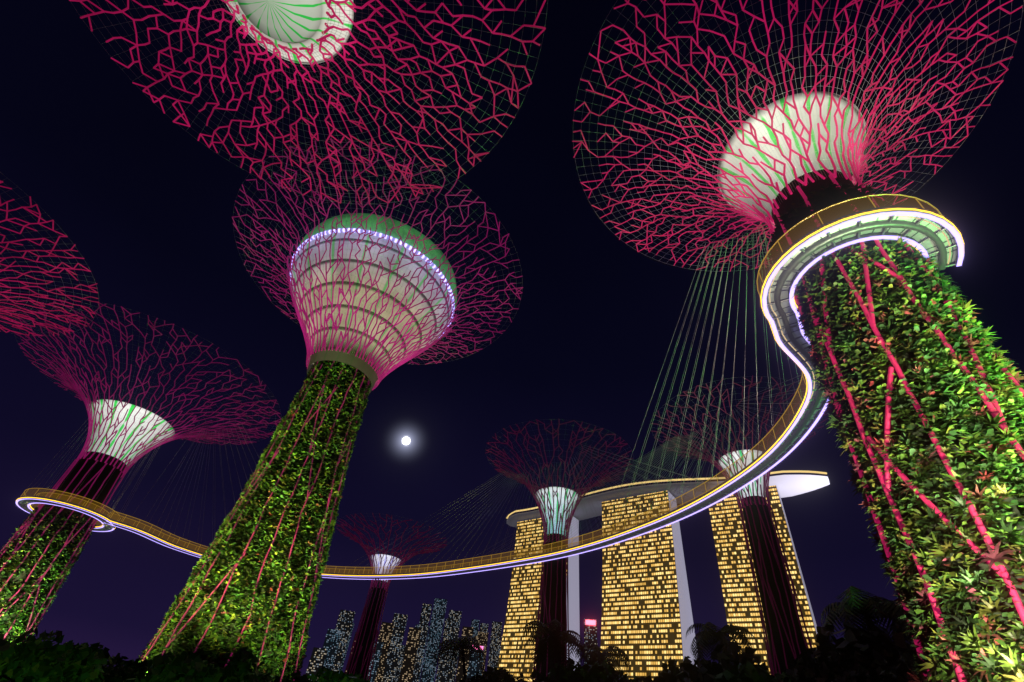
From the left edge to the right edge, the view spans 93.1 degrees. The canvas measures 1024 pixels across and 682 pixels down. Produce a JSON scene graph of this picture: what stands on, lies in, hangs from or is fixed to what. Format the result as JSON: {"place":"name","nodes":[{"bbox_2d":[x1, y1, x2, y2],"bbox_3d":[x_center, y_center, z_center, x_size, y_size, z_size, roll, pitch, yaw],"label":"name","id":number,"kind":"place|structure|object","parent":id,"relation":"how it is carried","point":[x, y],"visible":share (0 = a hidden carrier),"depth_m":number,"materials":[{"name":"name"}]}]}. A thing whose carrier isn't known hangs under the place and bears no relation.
{"place":"outdoors","nodes":[
{"label":"outdoors","id":0,"kind":"place"},
{"bbox_2d":[16,496,114,530],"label":"skyway ring frame","id":1,"kind":"object","parent":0,"point":[22,505],"visible":0.66,"depth_m":65.90,"materials":[{"name":"grey metal"}]},
{"bbox_2d":[227,0,353,63],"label":"supertree funnel","id":2,"kind":"object","parent":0,"point":[297,24],"visible":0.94,"depth_m":31.13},
{"bbox_2d":[69,0,545,204],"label":"supertree canopy","id":3,"kind":"object","parent":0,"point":[321,40],"visible":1,"depth_m":35.80,"materials":[{"name":"metal"}]},
{"bbox_2d":[70,0,547,203],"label":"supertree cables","id":4,"kind":"object","parent":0,"point":[322,82],"visible":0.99,"depth_m":35.66,"materials":[{"name":"metal"}]},
{"bbox_2d":[306,647,327,680],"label":"city tower","id":5,"kind":"structure","parent":0,"point":[317,660],"depth_m":1033.32,"materials":[{"name":"glass"}]},
{"bbox_2d":[323,628,341,672],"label":"city tower","id":6,"kind":"structure","parent":0,"point":[332,640],"depth_m":1219.71,"materials":[{"name":"glass"}]},
{"bbox_2d":[332,610,354,671],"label":"city tower","id":7,"kind":"structure","parent":0,"point":[345,621],"depth_m":1411.01,"materials":[{"name":"grey glass"}]},
{"bbox_2d":[340,623,353,670],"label":"city tower","id":8,"kind":"structure","parent":0,"point":[344,656],"depth_m":2007.35,"materials":[{"name":"grey"}]},
{"bbox_2d":[345,632,357,673],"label":"city tower","id":9,"kind":"structure","parent":0,"point":[352,650],"depth_m":1146.72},
{"bbox_2d":[367,641,382,681],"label":"city tower","id":10,"kind":"structure","parent":0,"point":[379,646],"depth_m":1061.13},
{"bbox_2d":[375,622,393,681],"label":"city tower","id":11,"kind":"structure","parent":0,"point":[385,633],"depth_m":1336.45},
{"bbox_2d":[381,613,407,681],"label":"city tower","id":12,"kind":"structure","parent":0,"point":[393,654],"depth_m":1377.36,"materials":[{"name":"grey glass"}]},
{"bbox_2d":[394,645,405,681],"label":"city tower","id":13,"kind":"structure","parent":0,"point":[399,665],"depth_m":1688.66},
{"bbox_2d":[402,437,409,444],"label":"moon","id":14,"kind":"object","parent":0,"point":[405,440],"visible":1,"depth_m":5716.41,"materials":[{"name":"white"}]},
{"bbox_2d":[399,627,420,681],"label":"city tower","id":15,"kind":"structure","parent":0,"point":[409,658],"depth_m":1248.55,"materials":[{"name":"glass"}]},
{"bbox_2d":[412,603,431,681],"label":"city tower","id":16,"kind":"structure","parent":0,"point":[424,617],"depth_m":1534.44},
{"bbox_2d":[415,624,428,681],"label":"city tower","id":17,"kind":"structure","parent":0,"point":[416,626],"depth_m":1752.22,"materials":[{"name":"grey"}]},
{"bbox_2d":[420,598,446,681],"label":"city tower","id":18,"kind":"structure","parent":0,"point":[433,640],"depth_m":1620.46,"materials":[{"name":"grey glass"}]},
{"bbox_2d":[435,618,447,681],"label":"city tower","id":19,"kind":"structure","parent":0,"point":[443,639],"depth_m":1913.47,"materials":[{"name":"grey"}]},
{"bbox_2d":[438,610,461,681],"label":"city tower","id":20,"kind":"structure","parent":0,"point":[452,633],"depth_m":1502.85,"materials":[{"name":"grey glass"}]},
{"bbox_2d":[452,653,458,681],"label":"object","id":21,"kind":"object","parent":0,"point":[454,673],"depth_m":1783.40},
{"bbox_2d":[455,626,473,681],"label":"city tower","id":22,"kind":"structure","parent":0,"point":[468,631],"depth_m":1256.67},
{"bbox_2d":[471,619,478,636],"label":"city tower","id":23,"kind":"structure","parent":0,"point":[475,624],"depth_m":1979.60,"materials":[{"name":"grey glass"}]},
{"bbox_2d":[467,645,484,677],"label":"city tower","id":24,"kind":"structure","parent":0,"point":[473,667],"depth_m":1168.19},
{"bbox_2d":[474,635,483,644],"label":"city tower","id":25,"kind":"structure","parent":0,"point":[480,639],"depth_m":1847.31,"materials":[{"name":"grey glass"}]},
{"bbox_2d":[478,632,487,675],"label":"city tower","id":26,"kind":"structure","parent":0,"point":[485,634],"depth_m":2061.51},
{"bbox_2d":[479,623,487,632],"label":"city tower","id":27,"kind":"structure","parent":0,"point":[483,627],"depth_m":2170.27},
{"bbox_2d":[488,621,501,671],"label":"city tower","id":28,"kind":"structure","parent":0,"point":[493,658],"depth_m":1887.72,"materials":[{"name":"grey glass"}]},
{"bbox_2d":[497,518,567,681],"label":"hotel tower facade","id":29,"kind":"structure","parent":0,"point":[522,605],"depth_m":454.56,"materials":[{"name":"yellow glass"}]},
{"bbox_2d":[104,206,963,578],"bbox_3d":[-9.600,20.177,55.942,99.115,0.420,37.009,-23,-49,30],"label":"skyway frame","id":30,"kind":"object","parent":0,"point":[832,238],"visible":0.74,"depth_m":34.25,"materials":[{"name":"grey metal"}]},
{"bbox_2d":[584,619,596,663],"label":"city tower","id":31,"kind":"structure","parent":0,"point":[590,633],"depth_m":1292.23,"materials":[{"name":"grey glass"}]},
{"bbox_2d":[585,620,595,624],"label":"illuminated sign","id":32,"kind":"object","parent":31,"relation":"attached to","point":[590,622],"visible":1,"depth_m":1309.81,"materials":[{"name":"pink plastic"}]},
{"bbox_2d":[697,216,956,508],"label":"elevated walkway","id":33,"kind":"structure","parent":0,"point":[929,246],"depth_m":25.29,"materials":[{"name":"grey metal"}]},
{"bbox_2d":[109,194,943,573],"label":"skyway rails","id":34,"kind":"object","parent":33,"relation":"on","point":[667,502],"visible":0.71,"depth_m":48.22,"materials":[{"name":"yellow metal"}]},
{"bbox_2d":[133,423,259,542],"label":"suspension cables","id":35,"kind":"object","parent":34,"relation":"on","point":[205,470],"visible":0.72,"depth_m":83.53,"materials":[{"name":"grey metal"}]},
{"bbox_2d":[107,211,963,579],"bbox_3d":[-9.621,20.311,55.789,99.089,0.015,36.980,-23,-49,30],"label":"skyway led violet","id":36,"kind":"object","parent":34,"relation":"attached to","point":[913,243],"visible":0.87,"depth_m":27.00,"materials":[{"name":"purple plastic"}]},
{"bbox_2d":[111,208,963,575],"bbox_3d":[-9.597,20.212,55.882,99.215,0.070,37.065,-23,-49,30],"label":"yellow skyway led","id":37,"kind":"object","parent":34,"relation":"on","point":[773,334],"visible":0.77,"depth_m":34.18},
{"bbox_2d":[473,375,803,559],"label":"skyway cables","id":38,"kind":"object","parent":34,"relation":"on","point":[688,437],"visible":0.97,"depth_m":65.46,"materials":[{"name":"grey metal"}]},
{"bbox_2d":[607,227,801,524],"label":"suspension cables","id":39,"kind":"object","parent":33,"relation":"attached to","point":[714,359],"visible":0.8,"depth_m":44.44,"materials":[{"name":"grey metal"}]},
{"bbox_2d":[769,215,950,423],"bbox_3d":[-9.597,19.763,55.583,97.582,0.015,35.738,-23,-49,30],"label":"light strip","id":40,"kind":"object","parent":33,"relation":"attached to","point":[788,259],"visible":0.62,"depth_m":25.54,"materials":[{"name":"white plastic"}]},
{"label":"skyway ring deck","id":41,"kind":"structure","parent":0,"visible":0},
{"bbox_2d":[20,488,120,523],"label":"skyway ring rails","id":42,"kind":"object","parent":41,"relation":"on","point":[71,498],"visible":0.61,"depth_m":66.36,"materials":[{"name":"metal"}]},
{"bbox_2d":[16,499,114,531],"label":"violet led ring","id":43,"kind":"object","parent":42,"relation":"attached to","point":[69,508],"visible":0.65,"depth_m":66.63,"materials":[{"name":"purple plastic"}]},
{"bbox_2d":[18,497,115,527],"bbox_3d":[-62.855,24.648,68.548,12.046,0.070,12.041,7,-41,0],"label":"light strip","id":44,"kind":"object","parent":42,"relation":"on","point":[65,503],"visible":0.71,"depth_m":64.91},
{"bbox_2d":[28,414,161,518],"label":"suspension cables","id":45,"kind":"object","parent":42,"relation":"on","point":[96,463],"visible":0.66,"depth_m":71.90,"materials":[{"name":"grey metal"}]},
{"label":"ground","id":46,"kind":"structure","parent":0,"visible":0},
{"bbox_2d":[0,180,98,335],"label":"supertree","id":47,"kind":"object","parent":46,"relation":"on","point":[44,272],"visible":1,"depth_m":53.80},
{"bbox_2d":[0,172,98,335],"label":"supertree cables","id":48,"kind":"object","parent":47,"relation":"attached to","point":[37,275],"visible":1,"depth_m":53.86,"materials":[{"name":"metal"}]},
{"bbox_2d":[0,627,112,681],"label":"bush","id":49,"kind":"object","parent":46,"relation":"on","point":[46,657],"depth_m":16.22,"materials":[{"name":"green plant"}]},
{"bbox_2d":[72,643,152,681],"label":"bush","id":50,"kind":"object","parent":46,"relation":"on","point":[132,668],"depth_m":20.57,"materials":[{"name":"green plant"}]},
{"bbox_2d":[0,299,280,642],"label":"supertree","id":51,"kind":"object","parent":46,"relation":"on","point":[89,412],"depth_m":71.61},
{"bbox_2d":[0,506,96,681],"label":"supertree plants","id":52,"kind":"object","parent":51,"relation":"attached to","point":[56,573],"visible":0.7,"depth_m":62.45,"materials":[{"name":"green plant"}]},
{"bbox_2d":[87,399,174,466],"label":"supertree funnel","id":53,"kind":"object","parent":51,"relation":"attached to","point":[129,407],"visible":0.55,"depth_m":74.24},
{"bbox_2d":[14,299,278,472],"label":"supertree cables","id":54,"kind":"object","parent":51,"relation":"attached to","point":[140,389],"visible":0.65,"depth_m":74.70,"materials":[{"name":"metal"}]},
{"bbox_2d":[126,646,263,681],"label":"bush","id":55,"kind":"object","parent":46,"relation":"on","point":[170,666],"depth_m":15.07,"materials":[{"name":"green plant"}]},
{"bbox_2d":[251,667,316,681],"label":"bush","id":56,"kind":"object","parent":46,"relation":"on","point":[268,678],"visible":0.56,"depth_m":22.39,"materials":[{"name":"plant"}]},
{"bbox_2d":[141,138,522,681],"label":"supertree","id":57,"kind":"object","parent":46,"relation":"on","point":[310,351],"depth_m":48.88},
{"bbox_2d":[138,360,371,681],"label":"supertree plants","id":58,"kind":"object","parent":57,"relation":"attached to","point":[223,529],"visible":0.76,"depth_m":36.02,"materials":[{"name":"green plant"}]},
{"bbox_2d":[291,232,451,393],"bbox_3d":[-16.965,-0.617,53.402,18.856,12.373,18.856,7,-41,0],"label":"supertree funnel","id":59,"kind":"object","parent":57,"relation":"attached to","point":[363,366],"visible":0.62,"depth_m":49.88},
{"bbox_2d":[290,228,454,335],"bbox_3d":[-16.398,-5.236,57.405,19.313,0.387,19.314,7,-41,0],"label":"light strip","id":60,"kind":"object","parent":59,"relation":"attached to","point":[409,247],"visible":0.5,"depth_m":51.14,"materials":[{"name":"white plastic"}]},
{"bbox_2d":[233,140,521,387],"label":"branches","id":61,"kind":"object","parent":57,"relation":"attached to","point":[375,263],"visible":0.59,"depth_m":50.99,"materials":[{"name":"pink metal"}]},
{"bbox_2d":[307,666,369,681],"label":"bush","id":62,"kind":"object","parent":46,"relation":"on","point":[327,675],"visible":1,"depth_m":23.27,"materials":[{"name":"green plant"}]},
{"bbox_2d":[336,513,446,680],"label":"supertree","id":63,"kind":"object","parent":46,"relation":"on","point":[400,563],"depth_m":77.01},
{"bbox_2d":[371,554,400,581],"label":"funnel","id":64,"kind":"object","parent":63,"relation":"attached to","point":[378,556],"visible":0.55,"depth_m":80.02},
{"bbox_2d":[336,513,442,588],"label":"branches","id":65,"kind":"object","parent":63,"relation":"attached to","point":[391,544],"visible":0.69,"depth_m":80.23,"materials":[{"name":"metal"}]},
{"bbox_2d":[433,635,485,679],"bbox_3d":[-6.669,41.070,55.798,6.463,12.748,6.125,7,-41,0],"label":"palm","id":66,"kind":"object","parent":46,"relation":"on","point":[469,643],"depth_m":58.13,"materials":[{"name":"plant"}]},
{"bbox_2d":[459,666,523,681],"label":"bush","id":67,"kind":"object","parent":46,"relation":"on","point":[499,675],"visible":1,"depth_m":47.71,"materials":[{"name":"green plant"}]},
{"bbox_2d":[511,669,574,681],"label":"bush","id":68,"kind":"object","parent":46,"relation":"on","point":[534,673],"visible":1,"depth_m":31.09,"materials":[{"name":"plant"}]},
{"bbox_2d":[522,619,586,681],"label":"palm","id":69,"kind":"object","parent":46,"relation":"on","point":[570,638],"depth_m":45.07,"materials":[{"name":"green plant"}]},
{"bbox_2d":[486,419,632,681],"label":"supertree","id":70,"kind":"object","parent":46,"relation":"on","point":[546,538],"depth_m":74.50},
{"bbox_2d":[349,446,716,568],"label":"suspension cables","id":71,"kind":"object","parent":70,"relation":"hanging from","point":[535,505],"visible":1,"depth_m":72.95,"materials":[{"name":"grey metal"}]},
{"bbox_2d":[535,487,578,536],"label":"funnel","id":72,"kind":"object","parent":70,"relation":"attached to","point":[556,501],"visible":0.48,"depth_m":76.43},
{"bbox_2d":[486,419,633,547],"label":"branches","id":73,"kind":"object","parent":70,"relation":"attached to","point":[556,475],"visible":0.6,"depth_m":77.17,"materials":[{"name":"metal"}]},
{"bbox_2d":[567,517,579,669],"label":"tower side wall","id":74,"kind":"structure","parent":46,"relation":"on","point":[573,583],"depth_m":452.30,"materials":[{"name":"grey concrete"}]},
{"bbox_2d":[506,475,829,527],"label":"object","id":75,"kind":"structure","parent":74,"relation":"on","point":[790,485],"depth_m":432.91,"materials":[{"name":"grey"}]},
{"bbox_2d":[506,470,826,518],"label":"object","id":76,"kind":"structure","parent":75,"relation":"on","point":[791,471],"depth_m":428.30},
{"bbox_2d":[539,657,639,681],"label":"bush","id":77,"kind":"object","parent":46,"relation":"on","point":[585,672],"visible":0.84,"depth_m":43.14,"materials":[{"name":"plant"}]},
{"bbox_2d":[575,642,630,678],"bbox_3d":[9.372,37.319,48.667,6.284,12.059,5.896,7,-41,0],"label":"palm","id":78,"kind":"object","parent":46,"relation":"on","point":[593,654],"depth_m":51.24,"materials":[{"name":"green plant"}]},
{"bbox_2d":[600,667,702,681],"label":"bush","id":79,"kind":"object","parent":46,"relation":"on","point":[678,674],"visible":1,"depth_m":34.90,"materials":[{"name":"plant"}]},
{"bbox_2d":[668,492,697,665],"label":"tower side wall","id":80,"kind":"structure","parent":46,"relation":"on","point":[686,618],"depth_m":382.53,"materials":[{"name":"grey concrete"}]},
{"bbox_2d":[601,490,682,681],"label":"hotel tower facade","id":81,"kind":"structure","parent":80,"relation":"attached to","point":[640,624],"depth_m":389.19,"materials":[{"name":"yellow glass"}]},
{"bbox_2d":[658,639,768,681],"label":"bush","id":82,"kind":"object","parent":46,"relation":"on","point":[708,669],"visible":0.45,"depth_m":45.24,"materials":[{"name":"plant"}]},
{"bbox_2d":[686,622,756,662],"bbox_3d":[22.254,37.308,49.370,7.170,15.370,7.419,7,-41,0],"label":"palm","id":83,"kind":"object","parent":46,"relation":"on","point":[704,635],"depth_m":52.16,"materials":[{"name":"green plant"}]},
{"bbox_2d":[651,375,826,675],"bbox_3d":[32.027,29.049,59.842,24.590,43.391,24.648,7,-41,0],"label":"supertree","id":84,"kind":"object","parent":46,"relation":"on","point":[783,558],"depth_m":60.17},
{"bbox_2d":[653,376,827,509],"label":"branches","id":85,"kind":"object","parent":84,"relation":"attached to","point":[730,432],"visible":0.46,"depth_m":67.47,"materials":[{"name":"metal"}]},
{"bbox_2d":[718,450,766,497],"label":"funnel","id":86,"kind":"object","parent":84,"relation":"attached to","point":[749,454],"visible":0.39,"depth_m":67.21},
{"bbox_2d":[714,660,798,681],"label":"bush","id":87,"kind":"object","parent":46,"relation":"on","point":[748,672],"visible":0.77,"depth_m":36.89,"materials":[{"name":"green plant"}]},
{"bbox_2d":[776,486,817,633],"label":"tower side wall","id":88,"kind":"structure","parent":46,"relation":"on","point":[812,614],"depth_m":367.89,"materials":[{"name":"grey concrete"}]},
{"bbox_2d":[709,485,818,674],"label":"hotel tower facade","id":89,"kind":"structure","parent":88,"relation":"attached to","point":[739,595],"depth_m":374.74,"materials":[{"name":"yellow glass"}]},
{"bbox_2d":[572,0,1023,681],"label":"supertree","id":90,"kind":"object","parent":46,"relation":"on","point":[870,316],"depth_m":29.32},
{"bbox_2d":[717,91,865,216],"bbox_3d":[18.608,-9.356,30.674,9.123,8.732,9.123,7,-41,0],"label":"supertree funnel","id":91,"kind":"object","parent":90,"relation":"attached to","point":[748,155],"visible":0.36,"depth_m":30.23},
{"bbox_2d":[573,0,1023,270],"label":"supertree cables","id":92,"kind":"object","parent":90,"relation":"attached to","point":[786,120],"visible":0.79,"depth_m":31.93,"materials":[{"name":"metal"}]},
{"bbox_2d":[767,181,1023,681],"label":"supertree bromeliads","id":93,"kind":"object","parent":90,"relation":"attached to","point":[990,662],"visible":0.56,"depth_m":16.70,"materials":[{"name":"green plant"}]},
{"bbox_2d":[770,184,1023,681],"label":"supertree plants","id":94,"kind":"object","parent":90,"relation":"attached to","point":[997,372],"visible":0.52,"depth_m":18.37,"materials":[{"name":"green plant"}]},
{"bbox_2d":[799,621,924,676],"bbox_3d":[24.156,24.203,30.320,10.335,10.863,11.952,7,-41,0],"label":"bush","id":95,"kind":"object","parent":46,"relation":"on","point":[872,649],"depth_m":30.66,"materials":[{"name":"green plant"}]},
{"bbox_2d":[821,586,912,647],"bbox_3d":[25.676,24.178,32.303,6.689,13.497,7.108,7,-41,0],"label":"palm","id":96,"kind":"object","parent":46,"relation":"on","point":[849,607],"depth_m":35.10,"materials":[{"name":"green plant"}]},
{"bbox_2d":[850,596,911,646],"bbox_3d":[29.022,24.922,32.803,7.238,13.654,6.912,7,-41,0],"label":"palm","id":97,"kind":"object","parent":46,"relation":"on","point":[893,622],"visible":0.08,"depth_m":35.83,"materials":[{"name":"plant"}]}
]}

